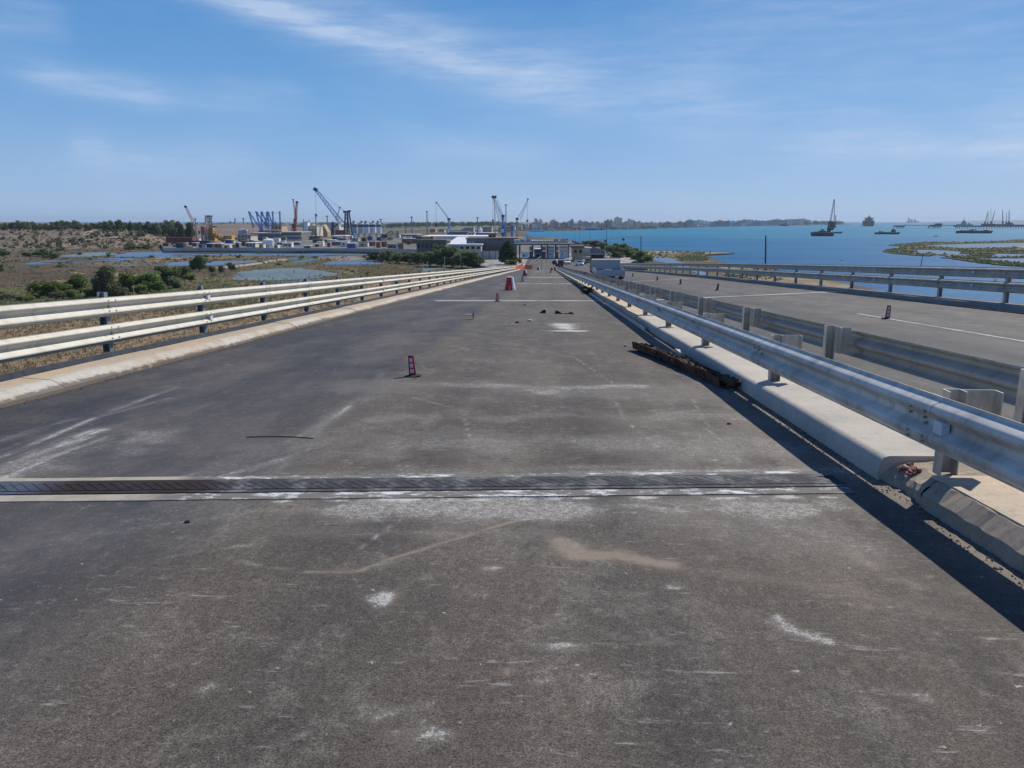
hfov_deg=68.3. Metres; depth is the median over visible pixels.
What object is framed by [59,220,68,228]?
tree
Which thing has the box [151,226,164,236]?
eucalyptus tree
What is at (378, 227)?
silo
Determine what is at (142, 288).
bush
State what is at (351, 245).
yard cabin
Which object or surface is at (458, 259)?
bush
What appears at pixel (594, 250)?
boundary fence
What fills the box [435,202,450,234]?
harbour crane
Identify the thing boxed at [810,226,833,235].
work boat
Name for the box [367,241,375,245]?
yard cabin
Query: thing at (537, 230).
ferry
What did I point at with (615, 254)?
bush
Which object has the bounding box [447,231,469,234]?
dark hall
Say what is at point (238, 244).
yard cabin
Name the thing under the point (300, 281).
pond
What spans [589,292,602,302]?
steel strip
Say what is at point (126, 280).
bush
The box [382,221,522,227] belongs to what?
distant wood
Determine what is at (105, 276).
bush
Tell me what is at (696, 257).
spit scrub
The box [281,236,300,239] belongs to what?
facade band
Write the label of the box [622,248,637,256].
bush
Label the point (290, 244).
yard cabin
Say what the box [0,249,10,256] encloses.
bush
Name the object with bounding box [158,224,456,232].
distant hills
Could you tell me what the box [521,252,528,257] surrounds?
sign board
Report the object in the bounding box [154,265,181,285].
bush
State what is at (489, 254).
yard wall
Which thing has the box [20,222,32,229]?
tree
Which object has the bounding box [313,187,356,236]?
harbour crane
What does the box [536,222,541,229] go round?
apartment building
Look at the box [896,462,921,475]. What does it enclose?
brick rubble
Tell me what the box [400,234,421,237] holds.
blue hall
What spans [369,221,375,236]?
silo
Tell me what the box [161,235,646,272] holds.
port ground
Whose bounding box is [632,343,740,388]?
rusty channel
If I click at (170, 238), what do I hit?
shipping container
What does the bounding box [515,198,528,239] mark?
harbour crane
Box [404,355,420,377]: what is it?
delineator
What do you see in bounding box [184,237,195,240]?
shipping container
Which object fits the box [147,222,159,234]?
eucalyptus tree
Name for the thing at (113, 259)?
pond
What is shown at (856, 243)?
sea
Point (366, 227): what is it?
silo
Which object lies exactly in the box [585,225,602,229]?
ferry
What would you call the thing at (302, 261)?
pond
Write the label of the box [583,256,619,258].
wall
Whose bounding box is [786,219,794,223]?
apartment building
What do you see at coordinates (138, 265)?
pond
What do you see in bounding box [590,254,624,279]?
lorry
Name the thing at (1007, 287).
guardrail
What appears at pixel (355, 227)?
silo
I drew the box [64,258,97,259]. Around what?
mud flat
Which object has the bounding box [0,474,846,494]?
expansion joint
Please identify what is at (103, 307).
guardrail
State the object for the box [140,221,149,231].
eucalyptus tree
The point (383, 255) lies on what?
bush
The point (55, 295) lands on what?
bush
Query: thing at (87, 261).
mud bank
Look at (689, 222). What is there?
apartment building
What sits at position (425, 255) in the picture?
bush
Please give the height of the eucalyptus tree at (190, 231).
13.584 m
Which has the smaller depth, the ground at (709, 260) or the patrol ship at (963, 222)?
the ground at (709, 260)
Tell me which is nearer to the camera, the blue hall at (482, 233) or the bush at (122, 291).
the bush at (122, 291)
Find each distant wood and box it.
[86,222,389,227]
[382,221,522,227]
[803,220,843,224]
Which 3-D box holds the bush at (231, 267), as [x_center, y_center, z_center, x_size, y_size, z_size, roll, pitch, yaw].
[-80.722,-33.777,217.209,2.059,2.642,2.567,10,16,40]
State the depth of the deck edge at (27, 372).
13.13 m
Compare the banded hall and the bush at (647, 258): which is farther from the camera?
the banded hall
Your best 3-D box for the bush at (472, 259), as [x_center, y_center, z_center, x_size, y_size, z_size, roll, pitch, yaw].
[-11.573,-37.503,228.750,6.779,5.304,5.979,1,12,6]
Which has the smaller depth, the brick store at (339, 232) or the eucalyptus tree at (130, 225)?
the eucalyptus tree at (130, 225)
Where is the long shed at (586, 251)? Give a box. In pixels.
[570,245,590,255]
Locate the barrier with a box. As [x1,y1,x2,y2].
[527,256,542,268]
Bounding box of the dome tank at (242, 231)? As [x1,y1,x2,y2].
[238,229,248,234]
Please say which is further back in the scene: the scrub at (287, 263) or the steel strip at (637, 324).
the scrub at (287, 263)
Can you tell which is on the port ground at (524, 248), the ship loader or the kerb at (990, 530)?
the ship loader
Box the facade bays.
[309,229,315,235]
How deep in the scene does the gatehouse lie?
246.44 m
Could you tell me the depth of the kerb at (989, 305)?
28.08 m
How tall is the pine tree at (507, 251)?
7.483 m
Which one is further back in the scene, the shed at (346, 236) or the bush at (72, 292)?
the shed at (346, 236)
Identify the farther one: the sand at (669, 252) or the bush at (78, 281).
the sand at (669, 252)
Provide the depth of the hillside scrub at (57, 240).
425.60 m
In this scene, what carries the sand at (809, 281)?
on the ground at (709, 260)
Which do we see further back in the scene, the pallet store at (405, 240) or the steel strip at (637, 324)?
the pallet store at (405, 240)
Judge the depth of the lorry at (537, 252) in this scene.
268.97 m
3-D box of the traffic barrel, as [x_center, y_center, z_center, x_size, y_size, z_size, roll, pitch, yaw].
[-0.115,-6.014,45.208,0.660,0.796,0.660,1,12,2]
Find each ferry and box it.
[529,229,544,231]
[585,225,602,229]
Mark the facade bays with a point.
(313, 232)
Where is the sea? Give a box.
[34,222,1023,303]
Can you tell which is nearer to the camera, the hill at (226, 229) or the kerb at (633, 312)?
the kerb at (633, 312)
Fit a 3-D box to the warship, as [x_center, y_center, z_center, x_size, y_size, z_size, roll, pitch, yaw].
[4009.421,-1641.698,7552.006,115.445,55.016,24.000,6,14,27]
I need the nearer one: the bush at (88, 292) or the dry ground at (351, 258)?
the bush at (88, 292)
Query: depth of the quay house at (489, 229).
881.72 m
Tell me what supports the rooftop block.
on the office building at (423, 245)
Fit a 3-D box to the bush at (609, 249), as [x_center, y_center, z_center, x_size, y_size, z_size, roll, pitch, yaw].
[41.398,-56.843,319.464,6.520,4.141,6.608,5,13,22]
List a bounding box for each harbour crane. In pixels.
[184,205,200,233]
[290,201,297,230]
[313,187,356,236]
[331,222,338,234]
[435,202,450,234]
[491,195,504,236]
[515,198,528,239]
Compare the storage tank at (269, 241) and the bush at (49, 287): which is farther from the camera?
the storage tank at (269, 241)
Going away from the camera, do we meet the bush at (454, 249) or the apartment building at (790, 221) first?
the bush at (454, 249)
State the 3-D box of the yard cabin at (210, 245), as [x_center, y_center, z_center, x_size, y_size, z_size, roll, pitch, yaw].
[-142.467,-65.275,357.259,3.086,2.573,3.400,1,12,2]
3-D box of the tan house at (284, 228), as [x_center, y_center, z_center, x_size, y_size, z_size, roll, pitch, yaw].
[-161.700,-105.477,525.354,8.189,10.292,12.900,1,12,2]
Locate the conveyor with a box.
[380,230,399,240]
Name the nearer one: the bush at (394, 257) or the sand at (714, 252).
the bush at (394, 257)
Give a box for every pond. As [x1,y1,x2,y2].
[25,258,146,263]
[59,252,116,256]
[115,251,366,256]
[117,265,161,265]
[164,261,259,265]
[232,268,337,280]
[274,279,321,283]
[291,258,316,262]
[323,260,380,264]
[406,267,449,272]
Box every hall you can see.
[249,232,281,239]
[278,231,311,239]
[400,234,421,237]
[425,235,487,239]
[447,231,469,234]
[447,244,483,254]
[475,232,497,234]
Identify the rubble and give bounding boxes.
[580,286,594,293]
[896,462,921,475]
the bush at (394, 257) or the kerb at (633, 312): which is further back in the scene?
the bush at (394, 257)
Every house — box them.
[237,234,257,240]
[270,225,287,232]
[464,227,474,231]
[486,227,492,231]
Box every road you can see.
[0,259,1023,767]
[480,254,637,270]
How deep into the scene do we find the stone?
12.39 m
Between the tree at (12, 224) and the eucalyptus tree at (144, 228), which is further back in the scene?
the tree at (12, 224)
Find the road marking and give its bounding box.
[857,313,1023,341]
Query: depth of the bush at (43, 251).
302.48 m
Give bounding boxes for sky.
[0,0,1023,221]
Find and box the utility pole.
[761,235,771,269]
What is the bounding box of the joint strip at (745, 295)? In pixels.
[610,269,833,299]
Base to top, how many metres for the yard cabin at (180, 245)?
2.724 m
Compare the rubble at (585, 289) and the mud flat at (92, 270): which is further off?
the mud flat at (92, 270)
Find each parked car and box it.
[563,259,570,263]
[576,260,582,265]
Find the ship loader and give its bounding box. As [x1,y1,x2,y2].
[201,215,234,242]
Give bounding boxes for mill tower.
[304,222,309,230]
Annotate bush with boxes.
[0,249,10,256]
[0,293,17,298]
[14,295,34,300]
[18,252,32,256]
[24,280,63,295]
[29,290,46,297]
[33,248,57,255]
[42,253,61,258]
[47,292,67,299]
[57,281,72,291]
[65,289,78,296]
[66,273,90,291]
[83,288,96,296]
[90,265,120,296]
[113,286,128,295]
[116,271,138,291]
[122,242,141,249]
[123,245,133,249]
[131,284,146,294]
[134,271,161,289]
[139,244,155,248]
[150,280,166,290]
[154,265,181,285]
[168,278,183,287]
[178,266,191,279]
[182,274,196,281]
[188,255,207,270]
[207,266,215,272]
[218,265,224,272]
[227,262,235,269]
[365,252,379,260]
[376,249,392,261]
[388,252,402,262]
[398,252,413,263]
[413,252,423,263]
[419,251,440,265]
[427,244,451,266]
[441,245,459,266]
[450,250,471,267]
[463,252,484,267]
[505,260,517,264]
[588,240,599,246]
[598,242,610,248]
[604,245,614,251]
[607,251,624,257]
[611,243,628,252]
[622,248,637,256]
[629,250,647,260]
[640,254,653,262]
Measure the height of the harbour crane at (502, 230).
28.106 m
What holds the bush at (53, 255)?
on the ground at (15, 251)
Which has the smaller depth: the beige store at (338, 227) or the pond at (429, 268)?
the pond at (429, 268)
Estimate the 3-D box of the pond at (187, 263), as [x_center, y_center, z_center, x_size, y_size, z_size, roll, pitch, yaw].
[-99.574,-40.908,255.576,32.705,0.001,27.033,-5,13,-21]
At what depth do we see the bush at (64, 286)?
146.30 m
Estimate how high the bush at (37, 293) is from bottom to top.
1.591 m
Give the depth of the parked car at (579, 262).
217.81 m
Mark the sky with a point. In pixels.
(123, 110)
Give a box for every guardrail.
[0,265,517,362]
[556,267,1023,491]
[560,265,1023,423]
[620,263,1023,302]
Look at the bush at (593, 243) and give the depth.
385.74 m
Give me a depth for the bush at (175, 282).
160.27 m
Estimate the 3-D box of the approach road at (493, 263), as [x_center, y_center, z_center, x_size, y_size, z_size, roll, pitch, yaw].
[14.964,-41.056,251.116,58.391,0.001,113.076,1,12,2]
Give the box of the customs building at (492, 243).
[465,237,519,255]
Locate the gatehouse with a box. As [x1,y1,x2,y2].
[571,245,583,260]
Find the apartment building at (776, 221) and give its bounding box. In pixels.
[773,219,780,223]
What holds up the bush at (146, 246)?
on the ground at (15, 251)
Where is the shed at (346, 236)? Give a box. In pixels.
[331,235,350,238]
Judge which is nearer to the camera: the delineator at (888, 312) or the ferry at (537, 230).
the delineator at (888, 312)
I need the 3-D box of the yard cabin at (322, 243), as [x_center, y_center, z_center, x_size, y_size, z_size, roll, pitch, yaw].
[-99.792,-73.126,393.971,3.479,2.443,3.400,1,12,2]
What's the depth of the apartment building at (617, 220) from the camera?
1429.88 m
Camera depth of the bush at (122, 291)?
141.87 m
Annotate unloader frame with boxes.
[248,211,287,231]
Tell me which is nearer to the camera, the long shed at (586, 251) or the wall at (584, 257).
the wall at (584, 257)
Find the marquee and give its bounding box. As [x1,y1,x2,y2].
[450,237,466,243]
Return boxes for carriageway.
[563,260,1023,419]
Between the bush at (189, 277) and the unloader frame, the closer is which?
the bush at (189, 277)
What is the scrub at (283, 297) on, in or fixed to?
on the ground at (15, 251)
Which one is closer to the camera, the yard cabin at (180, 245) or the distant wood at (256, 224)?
the yard cabin at (180, 245)
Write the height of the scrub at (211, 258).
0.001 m
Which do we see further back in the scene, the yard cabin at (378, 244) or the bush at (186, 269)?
the yard cabin at (378, 244)
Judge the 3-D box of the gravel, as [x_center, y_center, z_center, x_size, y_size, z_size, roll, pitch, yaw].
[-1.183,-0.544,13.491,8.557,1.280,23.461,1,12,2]
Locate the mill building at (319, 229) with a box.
[309,224,322,235]
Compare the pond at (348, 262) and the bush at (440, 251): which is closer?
the bush at (440, 251)
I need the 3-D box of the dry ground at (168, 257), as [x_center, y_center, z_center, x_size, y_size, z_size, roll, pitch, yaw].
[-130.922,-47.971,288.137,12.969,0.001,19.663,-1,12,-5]
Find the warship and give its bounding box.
[906,218,918,222]
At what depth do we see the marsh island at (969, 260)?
281.08 m
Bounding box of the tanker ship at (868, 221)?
[862,214,873,225]
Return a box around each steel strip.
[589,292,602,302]
[605,302,644,330]
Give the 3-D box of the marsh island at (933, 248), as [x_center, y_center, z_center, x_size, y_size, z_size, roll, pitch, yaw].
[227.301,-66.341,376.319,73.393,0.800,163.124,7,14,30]
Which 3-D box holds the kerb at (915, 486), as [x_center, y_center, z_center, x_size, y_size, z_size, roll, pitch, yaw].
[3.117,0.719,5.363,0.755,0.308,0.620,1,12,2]
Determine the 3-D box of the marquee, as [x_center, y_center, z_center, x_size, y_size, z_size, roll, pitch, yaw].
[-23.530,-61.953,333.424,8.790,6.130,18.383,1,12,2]
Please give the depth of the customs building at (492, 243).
286.80 m
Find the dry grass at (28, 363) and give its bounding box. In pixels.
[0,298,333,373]
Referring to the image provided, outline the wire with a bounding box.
[250,436,313,438]
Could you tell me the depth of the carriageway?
19.99 m
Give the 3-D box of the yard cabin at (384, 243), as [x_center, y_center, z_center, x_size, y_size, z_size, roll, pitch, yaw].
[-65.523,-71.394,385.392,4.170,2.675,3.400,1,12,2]
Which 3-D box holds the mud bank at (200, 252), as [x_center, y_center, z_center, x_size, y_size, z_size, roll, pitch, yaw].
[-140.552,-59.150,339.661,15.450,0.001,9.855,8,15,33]
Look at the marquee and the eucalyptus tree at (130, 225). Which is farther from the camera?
the eucalyptus tree at (130, 225)
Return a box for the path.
[215,259,287,267]
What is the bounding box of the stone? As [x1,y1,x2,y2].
[674,349,685,356]
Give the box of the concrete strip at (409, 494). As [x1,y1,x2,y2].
[0,471,854,501]
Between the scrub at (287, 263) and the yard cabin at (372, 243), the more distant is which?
the yard cabin at (372, 243)
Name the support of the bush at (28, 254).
on the ground at (15, 251)
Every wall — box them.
[163,248,416,251]
[479,251,498,258]
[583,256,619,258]
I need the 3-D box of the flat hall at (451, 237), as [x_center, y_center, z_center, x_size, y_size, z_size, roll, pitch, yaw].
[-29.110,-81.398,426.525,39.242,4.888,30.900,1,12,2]
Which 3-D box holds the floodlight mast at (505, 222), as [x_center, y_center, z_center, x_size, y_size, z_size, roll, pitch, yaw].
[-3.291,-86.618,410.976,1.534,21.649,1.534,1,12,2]
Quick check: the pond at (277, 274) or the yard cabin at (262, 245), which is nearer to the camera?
the pond at (277, 274)
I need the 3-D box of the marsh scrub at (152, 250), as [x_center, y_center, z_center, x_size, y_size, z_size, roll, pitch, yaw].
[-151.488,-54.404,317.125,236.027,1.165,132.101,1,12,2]
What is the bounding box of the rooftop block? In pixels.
[416,236,434,238]
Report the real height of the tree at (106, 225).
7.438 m
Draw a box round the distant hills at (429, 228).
[382,225,584,230]
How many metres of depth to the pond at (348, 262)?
259.63 m
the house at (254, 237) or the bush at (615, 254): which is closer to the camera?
the bush at (615, 254)
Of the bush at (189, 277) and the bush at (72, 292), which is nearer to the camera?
the bush at (72, 292)
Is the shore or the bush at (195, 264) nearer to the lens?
the bush at (195, 264)
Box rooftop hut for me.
[487,233,497,236]
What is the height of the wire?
0.013 m
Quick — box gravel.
[0,311,1023,604]
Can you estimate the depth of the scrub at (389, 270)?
217.26 m
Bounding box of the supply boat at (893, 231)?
[874,227,899,233]
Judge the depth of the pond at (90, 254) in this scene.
321.39 m
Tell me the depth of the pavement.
4.74 m
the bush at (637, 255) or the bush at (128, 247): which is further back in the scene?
the bush at (128, 247)
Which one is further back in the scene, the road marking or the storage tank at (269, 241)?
the storage tank at (269, 241)
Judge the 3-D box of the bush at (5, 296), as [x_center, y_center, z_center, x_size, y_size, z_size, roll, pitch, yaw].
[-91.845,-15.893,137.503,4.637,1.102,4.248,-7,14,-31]
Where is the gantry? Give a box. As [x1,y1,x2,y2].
[589,235,642,259]
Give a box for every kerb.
[0,264,524,406]
[556,269,653,320]
[587,263,1023,311]
[636,316,934,479]
[880,460,987,503]
[919,482,1023,573]
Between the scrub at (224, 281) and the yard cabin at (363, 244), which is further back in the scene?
the yard cabin at (363, 244)
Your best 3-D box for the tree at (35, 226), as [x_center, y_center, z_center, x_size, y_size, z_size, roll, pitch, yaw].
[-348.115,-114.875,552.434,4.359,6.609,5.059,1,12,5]
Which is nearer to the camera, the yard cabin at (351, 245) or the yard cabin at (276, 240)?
the yard cabin at (351, 245)
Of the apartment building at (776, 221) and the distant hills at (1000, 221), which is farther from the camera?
the distant hills at (1000, 221)
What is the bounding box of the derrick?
[828,199,836,227]
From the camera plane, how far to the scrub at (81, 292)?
152.80 m
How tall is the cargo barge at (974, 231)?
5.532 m
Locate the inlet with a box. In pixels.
[653,256,705,274]
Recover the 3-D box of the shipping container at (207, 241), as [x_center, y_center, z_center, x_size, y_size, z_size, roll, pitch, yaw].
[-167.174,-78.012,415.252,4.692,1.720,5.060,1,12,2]
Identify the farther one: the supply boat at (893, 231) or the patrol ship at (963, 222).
the patrol ship at (963, 222)
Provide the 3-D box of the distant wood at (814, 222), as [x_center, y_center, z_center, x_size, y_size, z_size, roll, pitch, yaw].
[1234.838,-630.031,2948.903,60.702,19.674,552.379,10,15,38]
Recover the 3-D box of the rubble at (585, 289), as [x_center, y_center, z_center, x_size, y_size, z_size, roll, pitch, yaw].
[4.195,-5.194,41.926,0.696,0.539,3.680,1,12,2]
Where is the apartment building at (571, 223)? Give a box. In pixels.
[569,219,573,227]
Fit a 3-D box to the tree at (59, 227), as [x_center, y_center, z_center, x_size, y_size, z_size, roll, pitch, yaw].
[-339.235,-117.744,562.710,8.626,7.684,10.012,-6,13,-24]
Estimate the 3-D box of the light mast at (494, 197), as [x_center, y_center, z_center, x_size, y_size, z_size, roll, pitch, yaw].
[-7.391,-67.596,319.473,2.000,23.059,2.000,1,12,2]
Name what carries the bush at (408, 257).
on the ground at (15, 251)
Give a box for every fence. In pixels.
[510,264,532,269]
[572,240,604,256]
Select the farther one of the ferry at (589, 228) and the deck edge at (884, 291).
the ferry at (589, 228)
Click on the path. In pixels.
(255, 263)
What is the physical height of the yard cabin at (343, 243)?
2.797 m
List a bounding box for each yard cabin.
[176,243,185,247]
[206,243,214,247]
[235,242,241,247]
[259,243,265,247]
[271,238,280,242]
[288,242,293,246]
[317,241,324,245]
[332,241,340,244]
[340,241,349,246]
[347,243,356,247]
[358,242,368,246]
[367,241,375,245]
[376,242,381,247]
[379,241,387,246]
[387,244,396,247]
[399,243,404,248]
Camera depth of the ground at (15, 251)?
254.49 m
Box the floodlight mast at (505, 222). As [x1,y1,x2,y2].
[505,204,506,236]
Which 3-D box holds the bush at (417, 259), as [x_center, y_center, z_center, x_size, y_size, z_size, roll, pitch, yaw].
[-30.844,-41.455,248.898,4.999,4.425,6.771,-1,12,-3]
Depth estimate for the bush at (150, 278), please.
152.13 m
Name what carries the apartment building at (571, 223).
on the shore
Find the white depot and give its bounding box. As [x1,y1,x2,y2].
[246,242,261,246]
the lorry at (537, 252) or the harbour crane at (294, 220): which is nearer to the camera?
the lorry at (537, 252)
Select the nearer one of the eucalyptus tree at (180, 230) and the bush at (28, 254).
the bush at (28, 254)
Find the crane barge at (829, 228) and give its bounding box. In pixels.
[826,227,841,232]
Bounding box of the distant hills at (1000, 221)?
[919,220,1023,222]
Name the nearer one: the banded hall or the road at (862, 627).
the road at (862, 627)
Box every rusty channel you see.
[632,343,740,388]
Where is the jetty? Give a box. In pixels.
[894,223,1023,227]
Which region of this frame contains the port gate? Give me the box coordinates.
[514,239,574,257]
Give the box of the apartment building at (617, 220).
[614,216,621,227]
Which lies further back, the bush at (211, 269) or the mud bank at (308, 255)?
the mud bank at (308, 255)
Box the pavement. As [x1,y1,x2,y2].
[932,475,1023,526]
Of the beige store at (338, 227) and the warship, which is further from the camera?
the warship
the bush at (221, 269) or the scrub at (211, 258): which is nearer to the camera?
the bush at (221, 269)
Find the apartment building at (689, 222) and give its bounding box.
[686,219,692,224]
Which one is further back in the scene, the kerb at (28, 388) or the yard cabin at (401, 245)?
the yard cabin at (401, 245)
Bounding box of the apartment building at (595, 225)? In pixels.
[592,222,597,228]
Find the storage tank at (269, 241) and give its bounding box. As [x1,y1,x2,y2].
[263,238,274,245]
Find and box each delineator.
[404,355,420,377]
[494,293,500,301]
[881,305,893,318]
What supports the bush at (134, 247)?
on the ground at (15, 251)
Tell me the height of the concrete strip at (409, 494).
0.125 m
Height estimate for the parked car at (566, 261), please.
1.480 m
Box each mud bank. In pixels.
[72,261,102,261]
[182,252,219,252]
[288,255,327,255]
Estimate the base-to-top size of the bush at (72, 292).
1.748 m
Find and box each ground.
[0,231,527,290]
[151,257,181,258]
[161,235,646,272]
[313,256,368,259]
[461,234,878,290]
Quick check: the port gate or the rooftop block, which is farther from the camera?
the rooftop block
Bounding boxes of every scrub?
[0,222,161,248]
[0,248,404,263]
[0,258,409,303]
[0,261,358,328]
[0,286,192,304]
[197,280,238,283]
[203,257,226,259]
[245,257,363,266]
[357,261,421,276]
[648,251,785,279]
[885,239,1023,265]
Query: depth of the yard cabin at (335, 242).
408.78 m
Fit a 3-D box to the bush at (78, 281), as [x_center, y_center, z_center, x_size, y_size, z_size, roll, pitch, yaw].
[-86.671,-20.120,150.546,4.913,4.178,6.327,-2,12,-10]
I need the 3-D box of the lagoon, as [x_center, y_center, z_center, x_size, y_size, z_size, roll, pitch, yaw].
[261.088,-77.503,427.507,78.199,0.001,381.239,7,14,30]
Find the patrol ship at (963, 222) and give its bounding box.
[957,217,972,224]
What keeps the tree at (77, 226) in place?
on the hill at (226, 229)
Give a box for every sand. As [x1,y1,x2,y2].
[647,251,676,254]
[705,252,724,253]
[720,267,849,287]
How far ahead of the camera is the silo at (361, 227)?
630.76 m
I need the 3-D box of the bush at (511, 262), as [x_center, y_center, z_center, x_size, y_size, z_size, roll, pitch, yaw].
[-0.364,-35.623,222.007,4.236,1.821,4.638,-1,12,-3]
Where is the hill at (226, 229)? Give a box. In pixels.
[0,222,302,248]
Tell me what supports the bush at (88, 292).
on the scrub at (81, 292)
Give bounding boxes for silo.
[352,221,357,236]
[358,221,363,236]
[364,221,369,236]
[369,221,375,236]
[376,221,381,236]
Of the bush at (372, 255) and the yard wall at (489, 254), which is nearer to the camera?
the yard wall at (489, 254)
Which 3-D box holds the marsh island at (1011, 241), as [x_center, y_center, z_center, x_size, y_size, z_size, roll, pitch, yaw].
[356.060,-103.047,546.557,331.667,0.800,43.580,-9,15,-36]
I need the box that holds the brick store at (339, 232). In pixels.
[335,230,346,234]
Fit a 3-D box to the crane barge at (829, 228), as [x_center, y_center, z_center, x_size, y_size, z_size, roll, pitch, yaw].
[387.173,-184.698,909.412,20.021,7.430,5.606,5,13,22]
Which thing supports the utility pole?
on the ground at (709, 260)
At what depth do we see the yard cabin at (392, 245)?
365.18 m
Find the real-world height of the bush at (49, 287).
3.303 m
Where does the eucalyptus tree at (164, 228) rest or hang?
on the hill at (226, 229)
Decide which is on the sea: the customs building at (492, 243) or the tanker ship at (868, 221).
the tanker ship at (868, 221)
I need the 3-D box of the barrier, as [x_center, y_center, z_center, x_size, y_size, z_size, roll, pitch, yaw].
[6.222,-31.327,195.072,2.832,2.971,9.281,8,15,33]
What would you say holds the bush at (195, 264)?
on the ground at (15, 251)
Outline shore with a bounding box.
[240,222,850,230]
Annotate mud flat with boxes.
[0,266,200,287]
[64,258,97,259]
[80,269,119,271]
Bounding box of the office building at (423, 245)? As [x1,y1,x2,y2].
[415,239,450,252]
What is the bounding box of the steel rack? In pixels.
[309,236,323,239]
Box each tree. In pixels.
[8,222,16,228]
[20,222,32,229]
[33,222,38,229]
[42,223,50,230]
[50,221,62,229]
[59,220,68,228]
[70,220,82,229]
[101,221,111,229]
[112,219,122,230]
[128,221,132,230]
[135,222,140,230]
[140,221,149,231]
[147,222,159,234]
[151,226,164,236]
[159,222,168,236]
[163,219,176,236]
[174,221,185,236]
[185,221,195,236]
[498,240,517,262]
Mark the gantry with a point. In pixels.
(622, 238)
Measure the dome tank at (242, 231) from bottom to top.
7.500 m
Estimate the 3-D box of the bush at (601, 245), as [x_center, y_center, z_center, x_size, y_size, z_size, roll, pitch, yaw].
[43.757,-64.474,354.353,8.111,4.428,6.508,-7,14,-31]
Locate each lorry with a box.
[534,248,540,257]
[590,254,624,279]
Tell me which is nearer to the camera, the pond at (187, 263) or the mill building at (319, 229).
the pond at (187, 263)
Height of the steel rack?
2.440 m
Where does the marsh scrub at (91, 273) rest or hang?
on the ground at (15, 251)
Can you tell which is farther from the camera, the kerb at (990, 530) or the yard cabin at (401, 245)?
the yard cabin at (401, 245)
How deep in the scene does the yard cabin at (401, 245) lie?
352.62 m
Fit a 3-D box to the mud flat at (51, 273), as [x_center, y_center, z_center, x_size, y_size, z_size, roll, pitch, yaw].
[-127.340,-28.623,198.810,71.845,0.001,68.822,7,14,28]
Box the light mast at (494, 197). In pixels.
[492,196,496,232]
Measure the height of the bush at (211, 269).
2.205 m
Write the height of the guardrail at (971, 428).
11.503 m
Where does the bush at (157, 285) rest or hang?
on the ground at (15, 251)
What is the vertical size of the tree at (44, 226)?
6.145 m
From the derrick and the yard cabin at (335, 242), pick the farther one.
the derrick
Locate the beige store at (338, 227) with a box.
[318,222,343,233]
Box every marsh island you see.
[883,245,1023,255]
[889,239,1023,245]
[941,256,1023,266]
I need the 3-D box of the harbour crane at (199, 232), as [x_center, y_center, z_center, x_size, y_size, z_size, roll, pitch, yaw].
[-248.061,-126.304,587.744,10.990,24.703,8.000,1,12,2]
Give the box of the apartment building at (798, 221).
[794,219,800,224]
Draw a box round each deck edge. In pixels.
[0,263,523,381]
[588,263,1023,304]
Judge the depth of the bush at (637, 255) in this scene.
257.43 m
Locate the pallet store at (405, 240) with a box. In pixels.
[401,238,415,242]
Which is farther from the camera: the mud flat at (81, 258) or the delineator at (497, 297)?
the mud flat at (81, 258)
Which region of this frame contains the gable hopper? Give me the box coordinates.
[318,223,330,236]
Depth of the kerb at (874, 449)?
7.43 m
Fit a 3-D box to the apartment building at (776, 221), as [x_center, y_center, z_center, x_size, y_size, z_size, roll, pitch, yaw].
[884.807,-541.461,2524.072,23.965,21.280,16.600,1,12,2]
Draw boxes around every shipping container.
[166,237,174,240]
[175,237,183,240]
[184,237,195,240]
[202,240,213,243]
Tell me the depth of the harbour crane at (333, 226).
645.40 m
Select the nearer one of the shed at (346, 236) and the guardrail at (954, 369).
the guardrail at (954, 369)
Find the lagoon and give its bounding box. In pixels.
[914,243,1023,262]
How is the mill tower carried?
on the port ground at (524, 248)
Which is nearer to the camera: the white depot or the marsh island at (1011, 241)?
the white depot
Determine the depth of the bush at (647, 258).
253.38 m
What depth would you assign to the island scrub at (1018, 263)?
349.80 m
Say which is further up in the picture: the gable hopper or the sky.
the sky
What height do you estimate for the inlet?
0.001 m
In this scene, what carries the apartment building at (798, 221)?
on the shore
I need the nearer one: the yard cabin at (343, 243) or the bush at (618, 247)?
the bush at (618, 247)
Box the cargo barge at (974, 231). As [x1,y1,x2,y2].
[956,229,992,232]
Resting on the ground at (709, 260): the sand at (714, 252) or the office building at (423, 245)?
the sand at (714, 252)
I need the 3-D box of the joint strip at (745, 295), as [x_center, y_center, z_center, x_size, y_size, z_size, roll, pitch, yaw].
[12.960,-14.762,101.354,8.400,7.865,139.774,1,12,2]
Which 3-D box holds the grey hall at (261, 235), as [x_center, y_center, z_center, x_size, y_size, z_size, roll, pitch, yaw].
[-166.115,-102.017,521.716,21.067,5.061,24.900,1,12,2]
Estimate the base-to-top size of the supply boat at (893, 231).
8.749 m
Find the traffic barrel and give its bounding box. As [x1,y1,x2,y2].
[505,277,515,289]
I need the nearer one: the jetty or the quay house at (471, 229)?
the quay house at (471, 229)
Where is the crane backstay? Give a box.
[343,210,352,233]
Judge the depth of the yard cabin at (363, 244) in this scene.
384.94 m
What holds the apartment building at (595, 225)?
on the shore
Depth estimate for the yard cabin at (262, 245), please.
350.90 m
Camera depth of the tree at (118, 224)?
532.89 m
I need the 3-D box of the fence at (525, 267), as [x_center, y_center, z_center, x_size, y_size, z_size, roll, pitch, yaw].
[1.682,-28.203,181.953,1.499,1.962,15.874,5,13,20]

